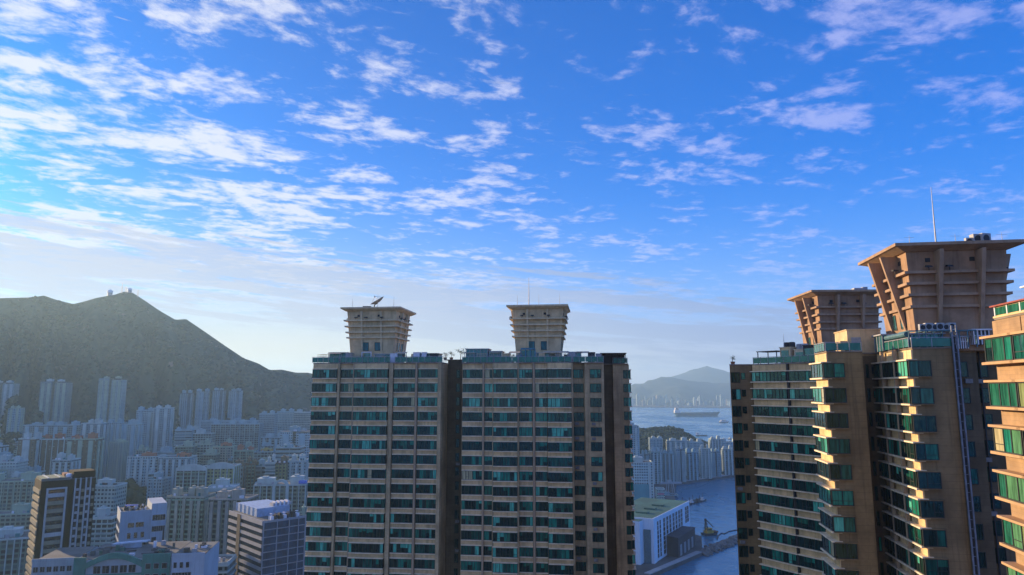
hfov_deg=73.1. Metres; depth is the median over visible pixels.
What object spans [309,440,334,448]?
window
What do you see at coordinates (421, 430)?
window
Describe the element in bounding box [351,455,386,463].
window
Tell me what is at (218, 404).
apartment block
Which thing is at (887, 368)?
window
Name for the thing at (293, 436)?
apartment block
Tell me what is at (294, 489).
apartment block
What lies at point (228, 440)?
block
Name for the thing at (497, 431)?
window
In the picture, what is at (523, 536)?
window
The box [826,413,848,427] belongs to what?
window
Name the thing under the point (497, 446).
window
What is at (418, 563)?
window
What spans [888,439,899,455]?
window
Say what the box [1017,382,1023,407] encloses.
window
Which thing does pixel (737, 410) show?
window
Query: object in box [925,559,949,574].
window
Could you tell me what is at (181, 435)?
apartment block
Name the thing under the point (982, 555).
window
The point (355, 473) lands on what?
window
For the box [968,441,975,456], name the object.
window
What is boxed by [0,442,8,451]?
block
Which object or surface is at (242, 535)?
window
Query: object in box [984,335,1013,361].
window
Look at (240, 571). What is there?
window
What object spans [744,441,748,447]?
window
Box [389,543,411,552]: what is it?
window
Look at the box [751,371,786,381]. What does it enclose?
window
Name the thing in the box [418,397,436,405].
window
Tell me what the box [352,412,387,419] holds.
window
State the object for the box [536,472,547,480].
window
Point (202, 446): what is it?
apartment block
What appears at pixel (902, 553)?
window
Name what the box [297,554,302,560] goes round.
window
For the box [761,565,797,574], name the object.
window
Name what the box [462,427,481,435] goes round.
window
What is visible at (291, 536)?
window
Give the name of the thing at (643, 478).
apartment block
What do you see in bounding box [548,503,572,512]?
window
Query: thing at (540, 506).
window
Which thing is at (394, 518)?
window
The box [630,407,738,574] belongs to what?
water
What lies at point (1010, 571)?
window
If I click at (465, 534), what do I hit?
window
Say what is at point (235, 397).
apartment block
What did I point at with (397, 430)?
window
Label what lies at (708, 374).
hills
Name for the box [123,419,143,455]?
apartment block
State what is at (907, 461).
residential tower
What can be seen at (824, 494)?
window
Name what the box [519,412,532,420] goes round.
window
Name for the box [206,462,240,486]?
apartment block
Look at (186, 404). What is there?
apartment block
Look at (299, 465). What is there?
apartment block
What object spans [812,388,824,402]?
window
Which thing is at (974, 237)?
air conditioner
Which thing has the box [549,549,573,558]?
window
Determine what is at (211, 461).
block
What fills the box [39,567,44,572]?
window
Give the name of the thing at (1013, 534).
window
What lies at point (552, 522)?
window
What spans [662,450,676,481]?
apartment block
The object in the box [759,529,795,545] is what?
window
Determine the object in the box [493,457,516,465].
window
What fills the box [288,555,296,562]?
window
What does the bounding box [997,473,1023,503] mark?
window
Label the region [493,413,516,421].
window
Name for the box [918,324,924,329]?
air conditioner
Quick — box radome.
[107,289,112,295]
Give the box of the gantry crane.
[660,480,681,494]
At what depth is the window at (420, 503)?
137.49 m
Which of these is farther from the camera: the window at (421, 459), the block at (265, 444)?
the block at (265, 444)
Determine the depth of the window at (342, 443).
141.47 m
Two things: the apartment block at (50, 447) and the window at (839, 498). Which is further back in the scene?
the apartment block at (50, 447)
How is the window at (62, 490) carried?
in the office tower at (62, 505)
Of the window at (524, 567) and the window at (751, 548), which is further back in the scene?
the window at (524, 567)
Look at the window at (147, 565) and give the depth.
275.64 m
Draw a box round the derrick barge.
[701,518,717,535]
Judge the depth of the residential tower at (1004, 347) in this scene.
43.90 m
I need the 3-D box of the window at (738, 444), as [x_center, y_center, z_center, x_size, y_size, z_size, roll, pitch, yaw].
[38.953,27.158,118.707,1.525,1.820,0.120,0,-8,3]
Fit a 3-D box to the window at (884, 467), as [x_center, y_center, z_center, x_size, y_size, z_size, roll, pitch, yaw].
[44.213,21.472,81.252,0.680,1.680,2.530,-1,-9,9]
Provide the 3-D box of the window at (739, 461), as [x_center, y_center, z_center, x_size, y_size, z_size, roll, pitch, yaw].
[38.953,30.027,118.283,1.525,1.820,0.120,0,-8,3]
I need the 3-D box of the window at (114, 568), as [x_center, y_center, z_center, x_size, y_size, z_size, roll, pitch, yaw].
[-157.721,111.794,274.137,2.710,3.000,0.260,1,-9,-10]
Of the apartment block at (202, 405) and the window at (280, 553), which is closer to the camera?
the window at (280, 553)
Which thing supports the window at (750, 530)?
in the residential tower at (778, 504)
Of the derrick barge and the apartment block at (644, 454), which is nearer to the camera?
the derrick barge
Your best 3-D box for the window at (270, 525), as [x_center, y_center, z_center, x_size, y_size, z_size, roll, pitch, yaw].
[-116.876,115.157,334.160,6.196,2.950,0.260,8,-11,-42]
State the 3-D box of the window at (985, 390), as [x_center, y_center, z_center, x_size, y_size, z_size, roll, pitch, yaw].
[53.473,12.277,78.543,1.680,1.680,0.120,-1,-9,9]
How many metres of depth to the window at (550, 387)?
136.82 m
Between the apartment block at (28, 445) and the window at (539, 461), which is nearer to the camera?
the window at (539, 461)
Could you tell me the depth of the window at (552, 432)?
135.52 m
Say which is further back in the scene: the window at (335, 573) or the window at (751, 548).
the window at (335, 573)
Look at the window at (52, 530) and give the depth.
321.08 m
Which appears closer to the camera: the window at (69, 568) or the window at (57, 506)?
the window at (69, 568)
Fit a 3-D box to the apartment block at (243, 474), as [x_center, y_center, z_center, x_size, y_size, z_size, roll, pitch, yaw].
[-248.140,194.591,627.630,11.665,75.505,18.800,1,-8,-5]
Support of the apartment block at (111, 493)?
on the ground
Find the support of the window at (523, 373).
in the residential tower at (547, 476)
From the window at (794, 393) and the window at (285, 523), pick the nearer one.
the window at (794, 393)
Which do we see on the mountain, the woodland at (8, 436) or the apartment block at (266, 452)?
the woodland at (8, 436)
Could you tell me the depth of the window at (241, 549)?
338.63 m
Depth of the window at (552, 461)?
134.73 m
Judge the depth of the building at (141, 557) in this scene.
276.06 m
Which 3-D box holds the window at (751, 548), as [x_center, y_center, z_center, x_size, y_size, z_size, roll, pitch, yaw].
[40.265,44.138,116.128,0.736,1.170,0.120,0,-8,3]
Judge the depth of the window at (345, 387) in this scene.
143.14 m
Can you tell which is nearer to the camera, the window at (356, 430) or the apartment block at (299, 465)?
the window at (356, 430)
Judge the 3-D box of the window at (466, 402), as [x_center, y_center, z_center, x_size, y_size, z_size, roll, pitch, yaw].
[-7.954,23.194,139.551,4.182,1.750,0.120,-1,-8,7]
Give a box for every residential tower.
[304,306,463,574]
[460,304,635,574]
[729,289,881,574]
[809,239,1023,574]
[979,286,1023,574]
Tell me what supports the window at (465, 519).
in the residential tower at (547, 476)
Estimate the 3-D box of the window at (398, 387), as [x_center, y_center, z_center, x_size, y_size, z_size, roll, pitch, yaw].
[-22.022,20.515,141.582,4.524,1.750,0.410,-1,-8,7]
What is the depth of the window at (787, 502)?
113.90 m
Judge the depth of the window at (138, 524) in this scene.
375.43 m
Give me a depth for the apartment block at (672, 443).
1211.63 m
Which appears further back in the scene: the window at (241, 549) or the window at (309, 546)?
the window at (241, 549)
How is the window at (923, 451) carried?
in the residential tower at (907, 461)
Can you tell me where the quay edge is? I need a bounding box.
[644,551,701,573]
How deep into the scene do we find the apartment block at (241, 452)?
782.49 m
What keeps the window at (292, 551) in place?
in the office block at (266, 537)
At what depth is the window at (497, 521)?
134.34 m
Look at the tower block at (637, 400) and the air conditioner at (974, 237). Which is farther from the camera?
the tower block at (637, 400)
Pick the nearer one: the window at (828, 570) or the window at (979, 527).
the window at (979, 527)
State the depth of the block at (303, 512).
483.91 m
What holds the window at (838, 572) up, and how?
in the residential tower at (907, 461)
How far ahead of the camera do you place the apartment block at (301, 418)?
1180.58 m
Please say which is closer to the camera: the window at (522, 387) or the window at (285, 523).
the window at (522, 387)
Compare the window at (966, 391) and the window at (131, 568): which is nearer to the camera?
the window at (966, 391)
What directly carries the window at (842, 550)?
in the residential tower at (907, 461)
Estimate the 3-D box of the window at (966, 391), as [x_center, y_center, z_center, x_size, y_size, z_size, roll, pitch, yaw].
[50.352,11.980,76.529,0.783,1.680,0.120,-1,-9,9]
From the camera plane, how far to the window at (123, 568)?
274.70 m
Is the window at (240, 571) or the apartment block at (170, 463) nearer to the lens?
the window at (240, 571)
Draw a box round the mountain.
[0,292,312,453]
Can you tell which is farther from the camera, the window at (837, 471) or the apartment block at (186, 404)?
the apartment block at (186, 404)
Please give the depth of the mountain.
1880.20 m
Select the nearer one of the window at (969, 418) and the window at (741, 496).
the window at (969, 418)
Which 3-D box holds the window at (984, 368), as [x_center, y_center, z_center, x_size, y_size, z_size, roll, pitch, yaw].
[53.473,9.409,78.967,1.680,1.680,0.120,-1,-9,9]
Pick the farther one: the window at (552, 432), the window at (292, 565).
the window at (292, 565)
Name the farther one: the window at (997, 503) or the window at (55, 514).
the window at (55, 514)
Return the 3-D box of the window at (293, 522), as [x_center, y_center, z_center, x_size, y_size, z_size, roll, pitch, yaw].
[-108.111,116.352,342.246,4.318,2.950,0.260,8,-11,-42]
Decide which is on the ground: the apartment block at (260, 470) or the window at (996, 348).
the apartment block at (260, 470)
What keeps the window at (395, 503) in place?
in the residential tower at (384, 477)
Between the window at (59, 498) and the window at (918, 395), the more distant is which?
the window at (59, 498)
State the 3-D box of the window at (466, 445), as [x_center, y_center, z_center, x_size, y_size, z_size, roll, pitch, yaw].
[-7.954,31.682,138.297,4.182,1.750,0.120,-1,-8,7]
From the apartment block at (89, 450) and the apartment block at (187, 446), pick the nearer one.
the apartment block at (89, 450)
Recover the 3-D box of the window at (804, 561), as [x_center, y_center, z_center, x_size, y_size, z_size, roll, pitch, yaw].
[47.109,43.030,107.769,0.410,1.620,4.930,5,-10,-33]
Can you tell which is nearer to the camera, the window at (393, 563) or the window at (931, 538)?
the window at (931, 538)
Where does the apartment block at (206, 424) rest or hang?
on the ground
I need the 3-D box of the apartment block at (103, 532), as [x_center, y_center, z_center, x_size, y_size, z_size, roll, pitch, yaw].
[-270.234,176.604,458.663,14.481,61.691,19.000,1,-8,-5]
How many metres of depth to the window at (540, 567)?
133.26 m
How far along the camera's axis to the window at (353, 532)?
137.29 m
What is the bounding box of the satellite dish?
[363,296,383,306]
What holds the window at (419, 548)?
in the residential tower at (384, 477)
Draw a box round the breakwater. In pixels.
[700,534,737,556]
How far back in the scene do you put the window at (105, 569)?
273.56 m
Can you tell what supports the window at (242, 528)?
in the office block at (266, 537)
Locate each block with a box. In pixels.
[0,380,19,431]
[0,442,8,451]
[0,451,13,458]
[0,454,28,477]
[0,469,7,477]
[0,471,41,509]
[0,502,30,529]
[0,525,29,574]
[6,405,24,437]
[8,438,17,449]
[12,471,23,477]
[17,432,42,467]
[22,421,80,437]
[27,465,45,474]
[31,546,97,574]
[37,433,71,474]
[38,379,72,423]
[51,452,80,474]
[64,432,104,482]
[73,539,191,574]
[80,418,109,478]
[90,505,116,546]
[93,477,127,515]
[96,376,126,421]
[104,418,127,476]
[106,439,128,481]
[115,497,166,542]
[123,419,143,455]
[125,452,165,505]
[135,444,151,454]
[136,406,153,448]
[146,464,163,496]
[146,471,171,504]
[151,405,174,452]
[157,446,174,454]
[157,452,197,494]
[165,485,215,541]
[171,541,219,574]
[173,425,194,449]
[175,440,196,454]
[175,464,207,491]
[178,390,193,428]
[192,428,215,445]
[194,388,209,427]
[194,439,214,464]
[200,417,258,431]
[201,448,219,464]
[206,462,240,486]
[206,487,258,553]
[207,459,214,464]
[208,477,239,495]
[210,419,262,449]
[211,388,225,419]
[212,442,236,462]
[218,554,236,574]
[219,438,234,444]
[226,499,305,574]
[227,388,242,419]
[228,456,232,463]
[233,444,256,462]
[235,459,247,493]
[244,441,253,448]
[245,456,258,493]
[253,474,308,512]
[254,447,274,460]
[255,458,265,482]
[259,410,277,436]
[260,433,279,449]
[261,442,273,449]
[264,453,276,476]
[274,455,288,479]
[275,443,305,461]
[277,408,296,430]
[280,425,309,460]
[287,453,308,479]
[294,409,311,432]
[299,505,306,552]
[630,422,639,456]
[631,456,653,499]
[636,394,639,404]
[640,450,649,459]
[648,436,663,464]
[648,446,662,483]
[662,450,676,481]
[666,437,688,451]
[674,445,685,481]
[685,448,698,479]
[689,438,703,468]
[699,444,711,478]
[708,435,722,468]
[711,448,721,476]
[721,445,734,474]
[722,438,732,447]
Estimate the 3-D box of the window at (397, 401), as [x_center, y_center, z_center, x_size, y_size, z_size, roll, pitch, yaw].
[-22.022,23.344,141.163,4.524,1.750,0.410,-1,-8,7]
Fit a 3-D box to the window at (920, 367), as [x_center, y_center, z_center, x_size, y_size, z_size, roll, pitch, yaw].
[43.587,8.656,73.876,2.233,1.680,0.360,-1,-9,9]
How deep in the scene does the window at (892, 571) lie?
80.03 m
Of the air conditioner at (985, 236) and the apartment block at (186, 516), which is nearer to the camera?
the air conditioner at (985, 236)
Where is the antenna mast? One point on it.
(933, 219)
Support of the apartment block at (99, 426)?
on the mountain
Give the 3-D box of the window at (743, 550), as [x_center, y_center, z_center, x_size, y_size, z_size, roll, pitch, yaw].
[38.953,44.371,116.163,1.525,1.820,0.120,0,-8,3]
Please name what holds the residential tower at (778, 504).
on the ground
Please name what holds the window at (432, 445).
in the residential tower at (384, 477)
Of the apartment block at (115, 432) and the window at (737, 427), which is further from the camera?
the apartment block at (115, 432)
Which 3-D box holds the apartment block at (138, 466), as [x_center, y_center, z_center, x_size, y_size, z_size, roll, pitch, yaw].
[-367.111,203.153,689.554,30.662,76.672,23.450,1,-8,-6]
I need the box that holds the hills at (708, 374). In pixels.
[635,366,729,383]
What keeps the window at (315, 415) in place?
in the residential tower at (384, 477)
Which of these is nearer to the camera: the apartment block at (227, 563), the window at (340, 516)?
the window at (340, 516)
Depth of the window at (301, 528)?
344.59 m
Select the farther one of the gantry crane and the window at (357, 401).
the gantry crane
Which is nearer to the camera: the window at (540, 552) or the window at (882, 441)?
the window at (882, 441)
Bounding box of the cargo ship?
[674,408,719,415]
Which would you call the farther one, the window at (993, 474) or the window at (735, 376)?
the window at (735, 376)
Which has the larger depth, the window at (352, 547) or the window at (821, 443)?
the window at (352, 547)
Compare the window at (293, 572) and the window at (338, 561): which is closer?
the window at (338, 561)
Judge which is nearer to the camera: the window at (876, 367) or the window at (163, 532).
the window at (876, 367)
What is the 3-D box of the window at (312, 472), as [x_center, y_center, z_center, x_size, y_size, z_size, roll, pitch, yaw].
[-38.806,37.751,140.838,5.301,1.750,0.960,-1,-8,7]
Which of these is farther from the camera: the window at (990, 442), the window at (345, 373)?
the window at (345, 373)
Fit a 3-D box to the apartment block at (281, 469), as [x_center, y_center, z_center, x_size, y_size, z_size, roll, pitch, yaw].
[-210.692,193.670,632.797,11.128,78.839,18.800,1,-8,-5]
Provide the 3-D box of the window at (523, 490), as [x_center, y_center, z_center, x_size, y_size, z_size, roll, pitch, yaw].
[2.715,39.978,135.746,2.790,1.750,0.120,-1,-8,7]
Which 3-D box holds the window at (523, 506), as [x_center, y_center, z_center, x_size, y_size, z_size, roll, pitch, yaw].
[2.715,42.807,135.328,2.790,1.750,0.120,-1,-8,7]
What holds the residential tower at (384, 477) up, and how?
on the ground
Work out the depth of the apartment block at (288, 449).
704.00 m
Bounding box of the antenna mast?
[931,190,936,241]
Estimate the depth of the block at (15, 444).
1031.29 m
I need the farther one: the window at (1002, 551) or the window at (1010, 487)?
the window at (1002, 551)
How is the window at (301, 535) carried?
in the office block at (266, 537)
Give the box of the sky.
[0,0,1023,384]
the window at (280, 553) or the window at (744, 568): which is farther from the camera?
the window at (280, 553)
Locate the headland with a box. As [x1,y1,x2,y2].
[639,429,708,450]
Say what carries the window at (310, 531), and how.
in the residential tower at (384, 477)
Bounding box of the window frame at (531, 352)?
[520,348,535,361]
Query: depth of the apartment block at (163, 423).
1052.68 m
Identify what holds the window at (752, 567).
in the residential tower at (778, 504)
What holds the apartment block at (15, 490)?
on the ground
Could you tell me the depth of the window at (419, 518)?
137.09 m
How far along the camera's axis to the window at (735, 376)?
120.39 m
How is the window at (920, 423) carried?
in the residential tower at (907, 461)
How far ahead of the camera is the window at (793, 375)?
112.26 m
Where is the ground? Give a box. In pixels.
[634,469,734,574]
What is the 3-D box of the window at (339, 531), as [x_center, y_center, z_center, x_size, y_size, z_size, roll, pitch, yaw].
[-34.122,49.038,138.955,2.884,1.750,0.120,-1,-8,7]
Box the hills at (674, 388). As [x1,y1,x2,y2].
[630,377,730,404]
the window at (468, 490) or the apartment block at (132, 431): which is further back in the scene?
the apartment block at (132, 431)
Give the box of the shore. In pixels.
[632,405,730,407]
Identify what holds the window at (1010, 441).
in the residential tower at (1004, 347)
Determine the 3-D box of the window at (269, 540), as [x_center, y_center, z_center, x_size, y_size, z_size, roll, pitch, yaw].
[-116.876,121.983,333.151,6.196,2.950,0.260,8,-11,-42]
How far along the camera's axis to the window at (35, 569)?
278.62 m
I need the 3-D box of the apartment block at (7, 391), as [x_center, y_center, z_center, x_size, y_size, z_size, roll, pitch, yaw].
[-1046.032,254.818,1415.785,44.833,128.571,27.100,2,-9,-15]
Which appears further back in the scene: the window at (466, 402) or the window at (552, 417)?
the window at (466, 402)
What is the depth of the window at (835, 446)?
79.79 m
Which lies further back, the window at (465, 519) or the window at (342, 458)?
the window at (342, 458)
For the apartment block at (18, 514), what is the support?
on the ground
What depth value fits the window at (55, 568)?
280.12 m
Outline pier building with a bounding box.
[655,487,664,498]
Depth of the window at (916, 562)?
72.84 m
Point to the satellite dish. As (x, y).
(377, 301)
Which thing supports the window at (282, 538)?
in the office block at (266, 537)
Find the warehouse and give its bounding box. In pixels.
[632,497,689,564]
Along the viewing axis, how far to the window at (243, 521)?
340.87 m
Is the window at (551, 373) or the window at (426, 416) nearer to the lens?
the window at (551, 373)
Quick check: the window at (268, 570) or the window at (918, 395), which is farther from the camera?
the window at (268, 570)
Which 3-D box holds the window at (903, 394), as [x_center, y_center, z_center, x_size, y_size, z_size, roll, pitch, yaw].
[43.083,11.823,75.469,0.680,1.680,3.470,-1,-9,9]
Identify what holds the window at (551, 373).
in the residential tower at (547, 476)
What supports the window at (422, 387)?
in the residential tower at (384, 477)
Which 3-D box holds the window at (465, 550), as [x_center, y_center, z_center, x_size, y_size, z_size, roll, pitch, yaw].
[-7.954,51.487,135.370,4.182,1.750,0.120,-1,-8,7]
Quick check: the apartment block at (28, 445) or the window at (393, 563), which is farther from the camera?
the apartment block at (28, 445)
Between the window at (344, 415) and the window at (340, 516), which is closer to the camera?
the window at (340, 516)
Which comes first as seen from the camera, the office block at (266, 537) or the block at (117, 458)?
the office block at (266, 537)
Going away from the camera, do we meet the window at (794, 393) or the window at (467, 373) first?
the window at (794, 393)
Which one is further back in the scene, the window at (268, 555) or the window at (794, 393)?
the window at (268, 555)
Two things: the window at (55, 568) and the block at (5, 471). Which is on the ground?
the block at (5, 471)
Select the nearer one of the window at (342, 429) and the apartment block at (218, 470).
the window at (342, 429)
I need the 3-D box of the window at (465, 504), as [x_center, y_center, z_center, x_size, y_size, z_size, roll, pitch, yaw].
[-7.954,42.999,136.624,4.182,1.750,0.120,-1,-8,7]
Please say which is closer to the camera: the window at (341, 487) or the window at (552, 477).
the window at (552, 477)
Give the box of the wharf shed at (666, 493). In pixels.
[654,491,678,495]
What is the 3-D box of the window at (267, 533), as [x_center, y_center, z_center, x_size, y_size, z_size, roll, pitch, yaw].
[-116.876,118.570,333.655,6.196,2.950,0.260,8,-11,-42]
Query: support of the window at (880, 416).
in the residential tower at (907, 461)
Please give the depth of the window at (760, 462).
114.78 m
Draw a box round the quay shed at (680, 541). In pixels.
[667,526,695,557]
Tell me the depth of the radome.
2121.41 m
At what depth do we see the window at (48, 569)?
279.64 m
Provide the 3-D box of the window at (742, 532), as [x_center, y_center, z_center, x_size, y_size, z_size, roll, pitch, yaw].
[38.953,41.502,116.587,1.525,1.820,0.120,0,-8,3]
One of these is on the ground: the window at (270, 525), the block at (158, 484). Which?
the block at (158, 484)
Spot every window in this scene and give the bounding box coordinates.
[33,567,37,572]
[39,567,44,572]
[43,544,58,549]
[44,536,59,540]
[45,528,60,532]
[46,513,61,516]
[46,520,61,524]
[46,566,51,571]
[47,505,62,509]
[48,497,63,501]
[49,489,63,493]
[53,566,58,571]
[66,565,71,570]
[93,566,100,573]
[102,565,109,573]
[110,565,118,572]
[119,565,126,572]
[128,523,133,527]
[128,564,135,572]
[135,522,143,526]
[145,563,150,568]
[151,525,162,531]
[152,514,165,520]
[153,563,158,568]
[161,563,166,568]
[162,525,164,539]
[172,572,190,574]
[239,562,260,574]
[239,569,250,574]
[240,548,260,559]
[240,555,260,566]
[241,526,262,536]
[241,533,261,544]
[241,541,261,551]
[242,519,262,529]
[262,559,274,566]
[262,566,274,574]
[263,536,275,544]
[263,544,275,551]
[263,551,274,559]
[264,522,276,529]
[264,529,275,536]
[276,549,286,556]
[276,557,286,564]
[276,564,286,571]
[277,527,287,534]
[277,535,287,541]
[277,542,287,549]
[278,520,288,527]
[288,548,296,554]
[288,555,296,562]
[288,562,295,569]
[288,570,295,574]
[289,526,297,532]
[289,533,296,540]
[289,541,296,547]
[290,519,297,525]
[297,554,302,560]
[297,561,302,567]
[297,568,302,574]
[298,532,303,538]
[298,539,303,545]
[298,547,303,553]
[299,518,304,524]
[299,525,304,531]
[304,557,330,565]
[304,572,329,574]
[305,542,330,550]
[306,512,331,521]
[306,527,331,535]
[307,483,332,491]
[307,497,332,506]
[308,468,333,477]
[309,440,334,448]
[309,454,334,462]
[310,411,335,419]
[310,425,335,433]
[311,397,336,405]
[312,369,337,377]
[312,383,336,391]
[334,557,346,565]
[334,572,345,574]
[335,527,347,535]
[335,542,346,550]
[336,497,348,506]
[336,512,347,520]
[337,468,349,476]
[337,483,348,491]
[338,440,350,448]
[338,454,349,462]
[339,411,351,419]
[339,425,350,433]
[340,383,352,391]
[340,397,351,405]
[341,369,352,377]
[347,573,383,574]
[348,543,384,552]
[348,558,383,567]
[349,513,384,522]
[349,528,384,537]
[350,484,385,492]
[350,498,385,507]
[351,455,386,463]
[351,469,385,478]
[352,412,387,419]
[352,426,387,434]
[352,440,386,448]
[353,383,388,391]
[353,397,387,405]
[354,369,388,377]
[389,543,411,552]
[389,558,411,567]
[390,513,411,522]
[390,528,411,537]
[391,469,412,478]
[391,484,412,492]
[391,499,412,507]
[392,426,413,434]
[392,440,413,448]
[392,455,413,463]
[393,383,414,391]
[393,397,414,405]
[393,412,414,419]
[394,369,414,377]
[414,559,434,568]
[415,514,435,523]
[415,529,434,538]
[415,544,434,553]
[416,455,436,463]
[416,470,435,478]
[416,484,435,493]
[416,499,435,508]
[417,412,436,420]
[417,426,436,434]
[417,440,436,449]
[418,369,437,377]
[418,383,437,391]
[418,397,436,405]
[461,485,481,494]
[461,500,481,509]
[461,515,481,524]
[461,530,481,539]
[461,546,480,554]
[461,561,480,570]
[462,398,481,406]
[462,412,481,420]
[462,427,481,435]
[462,441,481,449]
[462,456,481,464]
[462,471,481,479]
[463,369,482,377]
[463,384,481,391]
[493,369,516,377]
[493,384,516,391]
[493,398,516,406]
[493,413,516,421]
[493,427,516,435]
[493,442,516,450]
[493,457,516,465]
[493,472,516,480]
[493,487,516,495]
[493,502,516,510]
[493,517,516,526]
[493,532,516,541]
[493,548,516,557]
[493,563,517,572]
[519,369,531,377]
[519,384,531,391]
[519,398,532,406]
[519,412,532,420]
[519,427,532,435]
[519,442,532,450]
[519,457,532,465]
[519,471,532,480]
[519,486,532,495]
[519,501,532,510]
[519,517,532,525]
[519,532,532,540]
[519,547,532,556]
[519,563,532,571]
[535,369,546,377]
[535,384,546,391]
[535,398,546,406]
[535,413,546,421]
[535,427,546,435]
[535,442,547,450]
[535,457,547,465]
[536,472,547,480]
[536,487,547,495]
[536,502,547,510]
[536,517,547,525]
[536,532,547,541]
[536,548,547,556]
[536,563,547,572]
[547,369,570,377]
[547,384,570,391]
[547,398,571,406]
[548,413,571,421]
[548,428,571,436]
[548,442,571,451]
[548,457,571,466]
[548,472,572,481]
[548,488,572,496]
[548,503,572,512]
[548,518,572,527]
[548,534,572,543]
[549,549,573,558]
[549,565,573,574]
[731,372,739,382]
[732,389,740,399]
[732,406,741,416]
[733,423,742,433]
[734,440,743,450]
[735,457,743,467]
[735,475,744,485]
[736,492,745,503]
[737,510,746,520]
[738,528,747,538]
[739,546,748,556]
[740,564,748,574]
[743,424,747,430]
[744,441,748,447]
[745,458,749,464]
[746,475,750,482]
[747,511,751,517]
[748,528,752,535]
[749,546,753,553]
[750,564,754,571]
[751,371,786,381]
[752,389,787,398]
[753,406,788,416]
[754,423,789,434]
[755,440,790,452]
[756,458,791,470]
[757,475,792,489]
[757,493,793,508]
[758,511,794,526]
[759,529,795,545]
[760,547,796,564]
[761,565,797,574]
[788,371,815,380]
[789,389,812,398]
[790,407,817,417]
[791,425,819,435]
[792,443,820,455]
[793,461,817,473]
[795,480,818,492]
[796,499,823,512]
[797,517,825,531]
[798,536,822,551]
[799,555,823,570]
[811,363,823,377]
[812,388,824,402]
[814,412,826,427]
[815,436,827,452]
[817,460,829,478]
[818,485,831,504]
[820,510,833,530]
[821,535,834,557]
[823,363,844,377]
[823,560,835,574]
[824,388,846,402]
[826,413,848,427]
[828,439,850,453]
[829,464,852,479]
[831,490,853,505]
[833,517,855,532]
[834,543,857,558]
[836,570,858,574]
[873,363,880,377]
[875,388,882,401]
[877,413,884,427]
[879,437,886,452]
[881,462,888,477]
[882,362,893,377]
[882,487,890,503]
[884,388,895,402]
[884,513,892,529]
[886,413,897,428]
[886,538,894,556]
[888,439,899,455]
[888,564,896,574]
[890,465,901,482]
[892,491,903,509]
[894,361,908,376]
[894,517,906,537]
[896,388,910,403]
[896,544,908,564]
[899,414,913,431]
[901,441,915,459]
[903,468,917,487]
[905,496,920,516]
[907,523,922,545]
[908,360,931,375]
[910,388,934,403]
[910,552,925,574]
[913,416,936,431]
[915,444,939,459]
[917,472,941,488]
[920,501,944,517]
[922,529,946,546]
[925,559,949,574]
[960,362,968,376]
[963,388,970,402]
[965,415,973,429]
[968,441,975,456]
[970,468,978,484]
[973,496,981,511]
[975,524,983,539]
[977,362,988,376]
[978,552,986,568]
[979,388,989,402]
[982,414,992,428]
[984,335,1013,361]
[984,440,996,454]
[987,466,997,481]
[988,382,1018,406]
[990,493,1001,508]
[992,427,1023,455]
[992,520,1002,535]
[995,548,1006,563]
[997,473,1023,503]
[1002,519,1023,550]
[1006,566,1023,574]
[1012,333,1023,359]
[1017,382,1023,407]
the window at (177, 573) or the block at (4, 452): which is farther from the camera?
the block at (4, 452)
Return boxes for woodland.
[0,293,312,452]
[0,431,21,446]
[96,478,146,506]
[639,425,707,452]
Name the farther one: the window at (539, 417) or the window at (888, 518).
the window at (539, 417)
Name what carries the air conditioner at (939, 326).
on the residential tower at (907, 461)
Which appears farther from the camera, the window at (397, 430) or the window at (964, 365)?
the window at (397, 430)
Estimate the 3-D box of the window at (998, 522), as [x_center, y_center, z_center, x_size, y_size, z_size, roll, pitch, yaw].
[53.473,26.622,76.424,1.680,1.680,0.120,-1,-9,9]
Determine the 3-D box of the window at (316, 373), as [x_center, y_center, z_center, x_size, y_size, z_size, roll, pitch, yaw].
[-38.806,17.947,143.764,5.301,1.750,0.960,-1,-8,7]
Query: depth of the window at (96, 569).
273.03 m
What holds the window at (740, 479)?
in the residential tower at (778, 504)
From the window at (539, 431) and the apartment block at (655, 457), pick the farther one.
the apartment block at (655, 457)
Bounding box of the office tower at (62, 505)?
[24,468,95,574]
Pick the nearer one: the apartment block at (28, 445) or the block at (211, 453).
the apartment block at (28, 445)
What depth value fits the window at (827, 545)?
80.75 m
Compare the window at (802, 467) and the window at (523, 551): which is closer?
the window at (802, 467)
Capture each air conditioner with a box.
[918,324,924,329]
[923,323,932,329]
[934,323,944,329]
[946,323,955,329]
[969,234,980,240]
[979,233,990,239]

